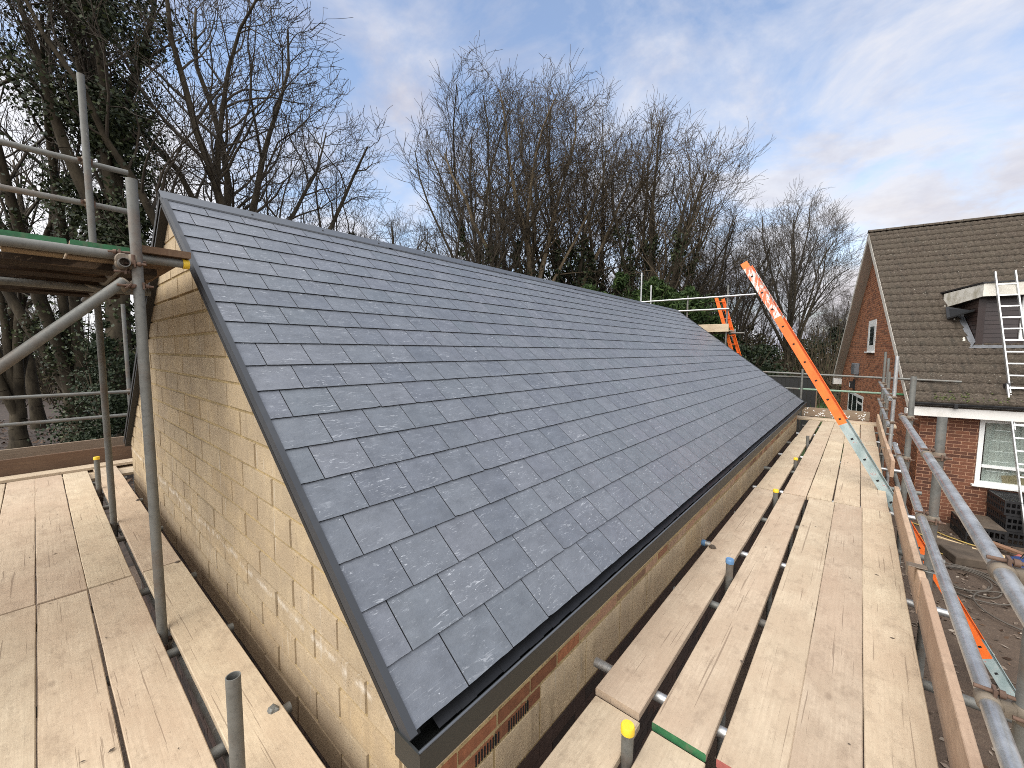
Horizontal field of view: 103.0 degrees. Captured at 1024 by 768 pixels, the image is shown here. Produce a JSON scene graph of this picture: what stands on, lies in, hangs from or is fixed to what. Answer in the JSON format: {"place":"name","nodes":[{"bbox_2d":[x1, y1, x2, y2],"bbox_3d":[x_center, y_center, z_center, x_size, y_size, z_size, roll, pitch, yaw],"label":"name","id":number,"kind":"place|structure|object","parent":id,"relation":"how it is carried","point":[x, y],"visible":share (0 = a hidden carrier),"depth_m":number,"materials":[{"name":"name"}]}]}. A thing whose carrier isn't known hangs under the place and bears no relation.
{"place":"outdoors","nodes":[
{"label":"outdoors","id":0,"kind":"place"},
{"bbox_2d":[0,436,124,459],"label":"toe board","id":1,"kind":"object","parent":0,"point":[47,449],"visible":0.21,"depth_m":5.82,"materials":[{"name":"brown wood"}]},
{"bbox_2d":[0,370,792,593],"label":"woodland floor","id":2,"kind":"structure","parent":0,"point":[4,413],"depth_m":17.66,"materials":[{"name":"brown soil"}]},
{"bbox_2d":[23,232,46,428],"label":"slim tree","id":3,"kind":"object","parent":2,"relation":"on","point":[36,411],"visible":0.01,"depth_m":18.91,"materials":[{"name":"brown plant"}]},
{"bbox_2d":[0,12,139,448],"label":"bare tree","id":4,"kind":"object","parent":2,"relation":"on","point":[12,380],"visible":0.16,"depth_m":14.99,"materials":[{"name":"brown plant"}]},
{"bbox_2d":[35,330,134,443],"bbox_3d":[-11.712,0.638,11.605,2.179,4.319,2.144,1,5,4],"label":"holly bush","id":5,"kind":"object","parent":2,"relation":"on","point":[117,403],"visible":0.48,"depth_m":11.27,"materials":[{"name":"green plant"}]},
{"bbox_2d":[0,0,180,442],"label":"ivy tree","id":6,"kind":"object","parent":2,"relation":"on","point":[54,358],"visible":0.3,"depth_m":12.90,"materials":[{"name":"green plant"}]},
{"bbox_2d":[62,313,136,436],"bbox_3d":[-11.982,0.253,12.368,2.484,4.968,2.258,4,6,40],"label":"holly bush","id":7,"kind":"object","parent":2,"relation":"on","point":[78,382],"visible":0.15,"depth_m":11.96,"materials":[{"name":"green plant"}]},
{"bbox_2d":[0,0,210,475],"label":"ivy tree","id":8,"kind":"object","parent":2,"relation":"on","point":[123,141],"visible":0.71,"depth_m":11.54,"materials":[{"name":"green plant"}]},
{"bbox_2d":[0,0,397,245],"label":"bare tree","id":9,"kind":"object","parent":2,"relation":"on","point":[215,172],"visible":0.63,"depth_m":13.46,"materials":[{"name":"brown plant"}]},
{"bbox_2d":[226,107,341,230],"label":"bare tree","id":10,"kind":"object","parent":2,"relation":"on","point":[284,190],"visible":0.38,"depth_m":16.11,"materials":[{"name":"brown plant"}]},
{"bbox_2d":[298,150,396,243],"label":"bare tree","id":11,"kind":"object","parent":2,"relation":"on","point":[345,213],"visible":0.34,"depth_m":18.14,"materials":[{"name":"brown plant"}]},
{"bbox_2d":[343,194,450,255],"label":"bare tree","id":12,"kind":"object","parent":2,"relation":"on","point":[392,235],"visible":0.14,"depth_m":25.37,"materials":[{"name":"brown plant"}]},
{"bbox_2d":[0,298,843,408],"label":"undergrowth","id":13,"kind":"object","parent":2,"relation":"on","point":[51,387],"visible":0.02,"depth_m":31.27,"materials":[{"name":"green plant"}]},
{"bbox_2d":[409,166,546,276],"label":"bare tree","id":14,"kind":"object","parent":2,"relation":"on","point":[498,242],"visible":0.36,"depth_m":20.53,"materials":[{"name":"brown plant"}]},
{"bbox_2d":[385,44,592,275],"bbox_3d":[-1.130,-7.973,22.565,9.898,19.823,10.352,4,6,40],"label":"bare tree","id":15,"kind":"object","parent":2,"relation":"on","point":[495,139],"visible":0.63,"depth_m":21.50,"materials":[{"name":"brown plant"}]},
{"bbox_2d":[408,30,659,286],"bbox_3d":[1.319,-8.225,23.673,13.181,20.278,13.558,2,5,23],"label":"bare tree","id":16,"kind":"object","parent":2,"relation":"on","point":[544,254],"visible":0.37,"depth_m":21.67,"materials":[{"name":"brown plant"}]},
{"bbox_2d":[481,54,678,290],"bbox_3d":[4.500,-8.572,26.103,12.460,21.544,13.416,2,5,16],"label":"bare tree","id":17,"kind":"object","parent":2,"relation":"on","point":[584,244],"visible":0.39,"depth_m":23.51,"materials":[{"name":"brown plant"}]},
{"bbox_2d":[528,111,697,296],"bbox_3d":[5.774,-7.793,28.095,12.138,19.410,11.273,-1,5,-14],"label":"bare tree","id":18,"kind":"object","parent":2,"relation":"on","point":[635,265],"visible":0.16,"depth_m":25.71,"materials":[{"name":"brown plant"}]},
{"bbox_2d":[609,270,646,300],"bbox_3d":[5.359,-1.729,20.301,4.197,7.804,4.312,0,5,0],"label":"conifer bush","id":19,"kind":"object","parent":2,"relation":"on","point":[621,281],"visible":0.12,"depth_m":20.05,"materials":[{"name":"green plant"}]},
{"bbox_2d":[583,86,775,307],"bbox_3d":[9.686,-7.687,24.896,10.344,19.647,11.352,3,6,32],"label":"bare tree","id":20,"kind":"object","parent":2,"relation":"on","point":[680,244],"visible":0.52,"depth_m":22.94,"materials":[{"name":"brown plant"}]},
{"bbox_2d":[635,177,794,328],"bbox_3d":[13.598,-6.555,29.761,10.739,16.062,10.440,0,5,-7],"label":"bare tree","id":21,"kind":"object","parent":2,"relation":"on","point":[713,267],"visible":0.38,"depth_m":27.71,"materials":[{"name":"brown plant"}]},
{"bbox_2d":[123,190,806,767],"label":"new building","id":22,"kind":"structure","parent":0,"point":[419,508],"depth_m":2.63,"materials":[{"name":"stone"}]},
{"bbox_2d":[0,0,1023,359],"label":"sky","id":23,"kind":"structure","parent":0,"point":[912,111],"materials":[{"name":"blue"}]},
{"bbox_2d":[36,460,1023,767],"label":"ground","id":24,"kind":"structure","parent":0,"point":[996,640],"depth_m":5.37,"materials":[{"name":"brown soil"}]},
{"bbox_2d":[76,72,118,543],"bbox_3d":[-3.757,0.421,3.775,0.339,6.102,0.049,5,6,43],"label":"scaffold standard","id":25,"kind":"object","parent":24,"relation":"on","point":[83,116],"visible":0.51,"depth_m":3.66,"materials":[{"name":"metal"}]},
{"bbox_2d":[0,184,126,213],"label":"guard rail","id":26,"kind":"object","parent":25,"relation":"attached to","point":[23,191],"visible":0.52,"depth_m":3.47,"materials":[{"name":"metal"}]},
{"bbox_2d":[0,139,127,175],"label":"guard rail","id":27,"kind":"object","parent":25,"relation":"attached to","point":[40,151],"visible":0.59,"depth_m":3.46,"materials":[{"name":"metal"}]},
{"bbox_2d":[121,304,141,588],"bbox_3d":[-5.830,1.028,6.268,0.049,4.460,0.049,4,6,40],"label":"scaffold standard","id":28,"kind":"object","parent":24,"relation":"on","point":[125,343],"visible":0.48,"depth_m":6.13,"materials":[{"name":"metal"}]},
{"bbox_2d":[0,413,126,426],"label":"guard rail","id":29,"kind":"object","parent":28,"relation":"attached to","point":[56,420],"visible":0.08,"depth_m":5.61,"materials":[{"name":"metal"}]},
{"bbox_2d":[0,389,130,399],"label":"guard rail","id":30,"kind":"object","parent":28,"relation":"attached to","point":[58,395],"visible":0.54,"depth_m":5.61,"materials":[{"name":"metal"}]},
{"bbox_2d":[107,177,168,649],"bbox_3d":[-2.092,1.249,2.360,0.103,4.700,0.141,12,12,67],"label":"scaffold standard","id":31,"kind":"object","parent":24,"relation":"on","point":[133,213],"visible":0.83,"depth_m":2.26,"materials":[{"name":"metal"}]},
{"bbox_2d":[0,277,153,373],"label":"scaffold brace","id":32,"kind":"object","parent":31,"relation":"attached to","point":[44,335],"visible":0.89,"depth_m":2.02,"materials":[{"name":"metal"}]},
{"bbox_2d":[0,235,189,268],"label":"scaffold ledger","id":33,"kind":"object","parent":31,"relation":"attached to","point":[19,242],"visible":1,"depth_m":2.08,"materials":[{"name":"metal"}]},
{"bbox_2d":[0,229,66,257],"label":"scaffold board","id":34,"kind":"object","parent":33,"relation":"on","point":[30,251],"visible":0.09,"depth_m":2.08,"materials":[{"name":"brown wood"}]},
{"bbox_2d":[63,239,129,263],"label":"scaffold board","id":35,"kind":"object","parent":33,"relation":"on","point":[89,258],"visible":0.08,"depth_m":2.26,"materials":[{"name":"brown wood"}]},
{"bbox_2d":[125,245,190,294],"bbox_3d":[-2.946,-0.829,3.157,2.550,0.039,0.228,4,6,40],"label":"scaffold board","id":36,"kind":"object","parent":33,"relation":"on","point":[161,252],"visible":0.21,"depth_m":2.38,"materials":[{"name":"brown wood"}]},
{"bbox_2d":[81,257,146,301],"bbox_3d":[-3.017,-0.714,3.010,2.635,0.094,0.124,4,6,40],"label":"scaffold transom","id":37,"kind":"object","parent":31,"relation":"attached to","point":[118,267],"visible":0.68,"depth_m":2.19,"materials":[{"name":"metal"}]},
{"bbox_2d":[0,286,119,299],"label":"scaffold board","id":38,"kind":"object","parent":37,"relation":"on","point":[39,291],"visible":0.63,"depth_m":3.17,"materials":[{"name":"brown wood"}]},
{"bbox_2d":[0,265,145,282],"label":"scaffold board","id":39,"kind":"object","parent":37,"relation":"on","point":[6,269],"visible":0.51,"depth_m":2.40,"materials":[{"name":"brown wood"}]},
{"bbox_2d":[0,276,150,295],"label":"scaffold transom","id":40,"kind":"object","parent":37,"relation":"attached to","point":[46,284],"visible":0.71,"depth_m":2.63,"materials":[{"name":"metal"}]},
{"bbox_2d":[0,251,156,279],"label":"scaffold board","id":41,"kind":"object","parent":37,"relation":"on","point":[38,262],"visible":0.91,"depth_m":2.16,"materials":[{"name":"brown wood"}]},
{"bbox_2d":[98,490,229,767],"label":"scaffold ledger","id":42,"kind":"object","parent":31,"relation":"attached to","point":[171,644],"visible":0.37,"depth_m":2.20,"materials":[{"name":"metal"}]},
{"bbox_2d":[4,468,133,494],"bbox_3d":[-4.141,1.115,7.070,0.229,0.039,6.200,4,6,40],"label":"transom","id":43,"kind":"object","parent":42,"relation":"on","point":[124,472],"visible":0.02,"depth_m":5.58,"materials":[{"name":"grey metal"}]},
{"bbox_2d":[0,479,35,615],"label":"scaffold board","id":44,"kind":"object","parent":43,"relation":"on","point":[17,557],"visible":0.85,"depth_m":3.35,"materials":[{"name":"brown wood"}]},
{"bbox_2d":[35,475,87,605],"bbox_3d":[-4.479,1.321,3.977,3.893,0.038,0.230,4,6,40],"label":"scaffold board","id":45,"kind":"object","parent":43,"relation":"on","point":[59,572],"visible":0.97,"depth_m":3.39,"materials":[{"name":"brown wood"}]},
{"bbox_2d":[63,471,131,592],"bbox_3d":[-4.330,1.306,4.153,3.893,0.038,0.228,4,6,40],"label":"scaffold board","id":46,"kind":"object","parent":43,"relation":"on","point":[103,560],"visible":0.96,"depth_m":3.59,"materials":[{"name":"brown wood"}]},
{"bbox_2d":[35,498,142,524],"bbox_3d":[-4.808,1.372,3.900,0.049,0.049,1.900,4,6,40],"label":"scaffold transom","id":47,"kind":"object","parent":42,"relation":"on","point":[105,507],"visible":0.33,"depth_m":4.39,"materials":[{"name":"metal"}]},
{"bbox_2d":[93,466,180,575],"bbox_3d":[-4.289,1.281,4.492,4.273,0.038,0.227,4,6,40],"label":"scaffold board","id":48,"kind":"object","parent":47,"relation":"on","point":[133,517],"visible":0.62,"depth_m":3.85,"materials":[{"name":"brown wood"}]},
{"bbox_2d":[0,445,132,476],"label":"toe board","id":49,"kind":"object","parent":48,"relation":"on","point":[25,465],"visible":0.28,"depth_m":5.55,"materials":[{"name":"brown wood"}]},
{"bbox_2d":[0,458,132,483],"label":"scaffold board","id":50,"kind":"object","parent":48,"relation":"on","point":[28,476],"visible":0.53,"depth_m":5.36,"materials":[{"name":"brown wood"}]},
{"bbox_2d":[143,561,325,767],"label":"scaffold board","id":51,"kind":"object","parent":42,"relation":"on","point":[212,652],"visible":0.91,"depth_m":2.06,"materials":[{"name":"brown wood"}]},
{"bbox_2d":[540,696,639,767],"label":"scaffold board","id":52,"kind":"object","parent":42,"relation":"on","point":[591,738],"visible":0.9,"depth_m":1.75,"materials":[{"name":"brown wood"}]},
{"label":"scaffold board","id":53,"kind":"object","parent":42,"relation":"on","visible":0},
{"bbox_2d":[0,605,36,767],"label":"scaffold board","id":54,"kind":"object","parent":53,"relation":"on","point":[18,689],"visible":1,"depth_m":1.97,"materials":[{"name":"brown wood"}]},
{"bbox_2d":[37,590,124,767],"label":"scaffold board","id":55,"kind":"object","parent":53,"relation":"on","point":[76,724],"visible":1,"depth_m":1.96,"materials":[{"name":"brown wood"}]},
{"bbox_2d":[89,576,216,767],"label":"scaffold board","id":56,"kind":"object","parent":53,"relation":"on","point":[159,724],"visible":1,"depth_m":1.99,"materials":[{"name":"brown wood"}]},
{"bbox_2d":[716,498,834,767],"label":"scaffold board","id":57,"kind":"object","parent":53,"relation":"on","point":[760,732],"visible":0.92,"depth_m":2.15,"materials":[{"name":"brown wood"}]},
{"bbox_2d":[225,671,245,767],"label":"scaffold standard","id":58,"kind":"object","parent":24,"relation":"on","point":[234,708],"visible":1,"depth_m":1.50,"materials":[{"name":"metal"}]},
{"bbox_2d":[620,719,634,767],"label":"scaffold standard","id":59,"kind":"object","parent":24,"relation":"on","point":[627,733],"visible":1,"depth_m":1.67,"materials":[{"name":"metal"}]},
{"bbox_3d":[2.985,1.420,4.544,0.049,0.049,14.600,4,6,40],"label":"scaffold ledger","id":60,"kind":"object","parent":59,"relation":"attached to","visible":0},
{"bbox_2d":[631,731,704,767],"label":"scaffold board","id":61,"kind":"object","parent":60,"relation":"on","point":[657,751],"visible":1,"depth_m":1.69,"materials":[{"name":"brown wood"}]},
{"bbox_2d":[652,493,804,761],"bbox_3d":[1.990,1.421,3.237,0.228,0.038,3.928,4,6,40],"label":"scaffold board","id":62,"kind":"object","parent":60,"relation":"on","point":[689,715],"visible":1,"depth_m":2.28,"materials":[{"name":"brown wood"}]},
{"bbox_2d":[783,439,826,499],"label":"scaffold board","id":63,"kind":"object","parent":60,"relation":"on","point":[801,480],"visible":0.95,"depth_m":5.71,"materials":[{"name":"brown wood"}]},
{"bbox_3d":[6.625,1.091,8.127,1.570,0.049,0.049,4,6,40],"label":"scaffold transom","id":64,"kind":"object","parent":60,"relation":"on","visible":0},
{"bbox_2d":[844,424,859,442],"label":"scaffold board","id":65,"kind":"object","parent":64,"relation":"on","point":[856,427],"visible":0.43,"depth_m":8.65,"materials":[{"name":"brown wood"}]},
{"bbox_2d":[797,416,895,425],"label":"scaffold board","id":66,"kind":"object","parent":65,"relation":"on","point":[834,419],"visible":0.34,"depth_m":9.95,"materials":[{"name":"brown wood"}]},
{"bbox_2d":[801,407,869,420],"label":"toe board","id":67,"kind":"object","parent":66,"relation":"on","point":[827,413],"visible":0.77,"depth_m":10.15,"materials":[{"name":"brown wood"}]},
{"bbox_2d":[741,261,1015,696],"bbox_3d":[4.436,0.882,5.145,2.926,5.093,0.409,4,6,42],"label":"extension ladder","id":68,"kind":"object","parent":24,"relation":"on","point":[997,671],"visible":0.7,"depth_m":5.13,"materials":[{"name":"orange paint"}]},
{"bbox_2d":[879,358,889,460],"bbox_3d":[8.138,1.277,8.955,0.049,3.680,0.049,4,6,40],"label":"scaffold standard","id":69,"kind":"object","parent":24,"relation":"on","point":[888,365],"visible":0.29,"depth_m":8.83,"materials":[{"name":"metal"}]},
{"bbox_2d":[886,438,923,564],"bbox_3d":[3.893,1.472,3.967,0.049,0.049,14.900,4,6,40],"label":"scaffold ledger","id":70,"kind":"object","parent":69,"relation":"attached to","point":[896,481],"visible":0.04,"depth_m":4.65,"materials":[{"name":"metal"}]},
{"bbox_2d":[593,657,727,739],"bbox_3d":[1.124,1.588,1.692,1.740,0.049,0.049,4,6,40],"label":"scaffold transom","id":71,"kind":"object","parent":70,"relation":"on","point":[659,697],"visible":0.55,"depth_m":2.02,"materials":[{"name":"metal"}]},
{"bbox_2d":[596,487,772,720],"bbox_3d":[1.774,1.402,3.420,0.227,0.039,3.928,4,6,40],"label":"scaffold board","id":72,"kind":"object","parent":71,"relation":"on","point":[630,683],"visible":0.91,"depth_m":2.49,"materials":[{"name":"brown wood"}]},
{"bbox_2d":[917,577,983,767],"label":"toe board","id":73,"kind":"object","parent":71,"relation":"on","point":[962,750],"visible":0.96,"depth_m":1.83,"materials":[{"name":"beige wood"}]},
{"bbox_2d":[673,586,1011,722],"bbox_3d":[1.788,1.533,2.412,1.630,0.049,0.049,4,6,40],"label":"scaffold transom","id":74,"kind":"object","parent":70,"relation":"on","point":[969,701],"visible":0.2,"depth_m":2.09,"materials":[{"name":"metal"}]},
{"bbox_2d":[764,466,921,495],"bbox_3d":[4.378,1.292,5.516,1.660,0.049,0.049,4,6,40],"label":"scaffold transom","id":75,"kind":"object","parent":70,"relation":"on","point":[792,472],"visible":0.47,"depth_m":5.33,"materials":[{"name":"metal"}]},
{"bbox_2d":[833,443,859,506],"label":"scaffold board","id":76,"kind":"object","parent":75,"relation":"on","point":[847,491],"visible":0.78,"depth_m":5.28,"materials":[{"name":"brown wood"}]},
{"bbox_2d":[861,445,888,511],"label":"scaffold board","id":77,"kind":"object","parent":75,"relation":"on","point":[873,497],"visible":0.62,"depth_m":4.86,"materials":[{"name":"brown wood"}]},
{"bbox_2d":[753,485,940,525],"bbox_3d":[3.701,1.360,4.651,1.660,0.049,0.049,4,6,40],"label":"scaffold transom","id":78,"kind":"object","parent":70,"relation":"on","point":[911,517],"visible":0.21,"depth_m":4.33,"materials":[{"name":"metal"}]},
{"bbox_2d":[756,437,809,490],"bbox_3d":[4.352,1.174,6.405,0.229,0.038,3.913,4,6,40],"label":"scaffold board","id":79,"kind":"object","parent":78,"relation":"on","point":[777,474],"visible":0.86,"depth_m":5.85,"materials":[{"name":"brown wood"}]},
{"bbox_2d":[807,441,842,501],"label":"scaffold board","id":80,"kind":"object","parent":78,"relation":"on","point":[823,484],"visible":1,"depth_m":5.52,"materials":[{"name":"brown wood"}]},
{"bbox_2d":[892,486,925,613],"bbox_3d":[3.407,1.301,3.526,0.040,0.229,2.420,6,7,40],"label":"toe board","id":81,"kind":"object","parent":78,"relation":"on","point":[910,551],"visible":0.94,"depth_m":3.23,"materials":[{"name":"beige wood"}]},
{"bbox_2d":[885,356,899,483],"bbox_3d":[5.971,1.436,6.471,0.049,3.745,0.049,4,6,40],"label":"scaffold standard","id":82,"kind":"object","parent":24,"relation":"on","point":[893,401],"visible":0.5,"depth_m":6.37,"materials":[{"name":"metal"}]},
{"bbox_2d":[896,376,916,566],"bbox_3d":[4.163,1.694,4.373,0.049,3.555,0.049,4,6,40],"label":"scaffold standard","id":83,"kind":"object","parent":24,"relation":"on","point":[911,407],"visible":0.38,"depth_m":4.27,"materials":[{"name":"metal"}]},
{"bbox_2d":[832,212,1023,523],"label":"brick house","id":84,"kind":"structure","parent":24,"relation":"on","point":[923,305],"depth_m":10.13,"materials":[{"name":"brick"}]},
{"bbox_2d":[970,419,1023,492],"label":"window","id":85,"kind":"structure","parent":84,"relation":"in","point":[995,463],"depth_m":8.69,"materials":[{"name":"white plastic"}]},
{"bbox_2d":[916,417,947,678],"bbox_3d":[2.817,1.902,2.812,0.049,3.380,0.049,4,6,40],"label":"scaffold standard","id":86,"kind":"object","parent":24,"relation":"on","point":[939,447],"visible":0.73,"depth_m":2.71,"materials":[{"name":"metal"}]},
{"bbox_2d":[892,442,1023,767],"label":"guard rail","id":87,"kind":"object","parent":86,"relation":"attached to","point":[996,707],"visible":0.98,"depth_m":1.44,"materials":[{"name":"metal"}]},
{"bbox_2d":[898,413,1023,626],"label":"guard rail","id":88,"kind":"object","parent":86,"relation":"attached to","point":[1006,575],"visible":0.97,"depth_m":1.46,"materials":[{"name":"metal"}]},
{"bbox_2d":[939,544,986,569],"bbox_3d":[8.416,3.171,7.411,0.750,0.160,0.550,2,5,23],"label":"concrete slab","id":89,"kind":"object","parent":24,"relation":"on","point":[968,557],"depth_m":7.37,"materials":[{"name":"grey concrete"}]},
{"bbox_2d":[933,562,1010,605],"bbox_3d":[7.489,3.258,6.720,1.123,0.069,1.269,4,6,40],"label":"wire coil","id":90,"kind":"object","parent":24,"relation":"on","point":[967,569],"visible":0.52,"depth_m":6.62,"materials":[{"name":"grey metal"}]},
{"bbox_2d":[950,511,1007,549],"bbox_3d":[9.554,2.994,8.370,0.548,0.360,0.878,3,6,33],"label":"crate","id":91,"kind":"object","parent":24,"relation":"on","point":[957,524],"visible":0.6,"depth_m":8.22,"materials":[{"name":"black plastic"}]},
{"bbox_2d":[991,519,1023,547],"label":"crate","id":92,"kind":"object","parent":24,"relation":"on","point":[1012,533],"visible":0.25,"depth_m":8.05,"materials":[{"name":"black plastic"}]},
{"bbox_2d":[986,504,1022,532],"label":"crate","id":93,"kind":"object","parent":92,"relation":"on","point":[1004,519],"visible":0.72,"depth_m":8.20,"materials":[{"name":"black plastic"}]},
{"bbox_2d":[986,490,1023,516],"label":"crate","id":94,"kind":"object","parent":93,"relation":"on","point":[1010,498],"visible":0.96,"depth_m":8.29,"materials":[{"name":"black plastic"}]},
{"bbox_2d":[994,270,1023,533],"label":"extension ladder","id":95,"kind":"object","parent":24,"relation":"on","point":[1007,385],"visible":0.98,"depth_m":8.57,"materials":[{"name":"metal"}]},
{"bbox_2d":[1011,627,1023,762],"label":"scaffold standard","id":96,"kind":"object","parent":24,"relation":"on","point":[1017,731],"visible":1,"depth_m":1.26,"materials":[{"name":"metal"}]},
{"bbox_2d":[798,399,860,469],"bbox_3d":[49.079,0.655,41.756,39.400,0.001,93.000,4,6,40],"label":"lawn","id":97,"kind":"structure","parent":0,"point":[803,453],"depth_m":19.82,"materials":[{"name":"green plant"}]},
{"bbox_2d":[636,267,691,314],"bbox_3d":[7.229,-1.771,19.851,4.827,7.978,4.373,0,5,-6],"label":"conifer bush","id":98,"kind":"object","parent":97,"relation":"on","point":[661,290],"visible":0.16,"depth_m":19.15,"materials":[{"name":"green plant"}]},
{"bbox_2d":[676,284,727,345],"bbox_3d":[8.492,-1.285,19.812,4.146,7.073,4.150,4,6,40],"label":"conifer bush","id":99,"kind":"object","parent":97,"relation":"on","point":[696,317],"visible":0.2,"depth_m":19.00,"materials":[{"name":"green plant"}]},
{"bbox_2d":[685,207,805,344],"bbox_3d":[16.419,-5.855,30.360,8.603,14.521,9.263,-1,5,-10],"label":"bare tree","id":100,"kind":"object","parent":97,"relation":"on","point":[751,303],"visible":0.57,"depth_m":29.46,"materials":[{"name":"brown plant"}]},
{"bbox_2d":[749,344,796,392],"bbox_3d":[17.505,-0.598,28.290,4.459,4.411,4.400,4,6,40],"label":"evergreen bush","id":101,"kind":"object","parent":97,"relation":"on","point":[766,365],"visible":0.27,"depth_m":27.54,"materials":[{"name":"green plant"}]},
{"bbox_2d":[769,375,817,443],"bbox_3d":[11.096,1.015,17.662,3.370,2.810,0.150,4,6,40],"label":"black fence","id":102,"kind":"object","parent":97,"relation":"on","point":[792,382],"visible":0.11,"depth_m":16.82,"materials":[{"name":"metal"}]},
{"bbox_2d":[727,178,867,382],"bbox_3d":[22.870,-7.602,33.267,10.707,17.643,10.238,-1,5,-14],"label":"bare tree","id":103,"kind":"object","parent":97,"relation":"on","point":[791,310],"visible":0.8,"depth_m":32.26,"materials":[{"name":"brown plant"}]},
{"bbox_2d":[797,287,853,359],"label":"bare tree","id":104,"kind":"object","parent":97,"relation":"on","point":[844,315],"visible":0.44,"depth_m":41.76,"materials":[{"name":"brown plant"}]},
{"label":"scaffold board","id":105,"kind":"object","parent":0,"visible":0},
{"bbox_2d":[788,503,862,767],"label":"scaffold board","id":106,"kind":"object","parent":105,"relation":"on","point":[829,726],"visible":0.99,"depth_m":2.15,"materials":[{"name":"brown wood"}]},
{"bbox_2d":[862,508,938,767],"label":"scaffold board","id":107,"kind":"object","parent":105,"relation":"on","point":[897,731],"visible":0.99,"depth_m":2.14,"materials":[{"name":"brown wood"}]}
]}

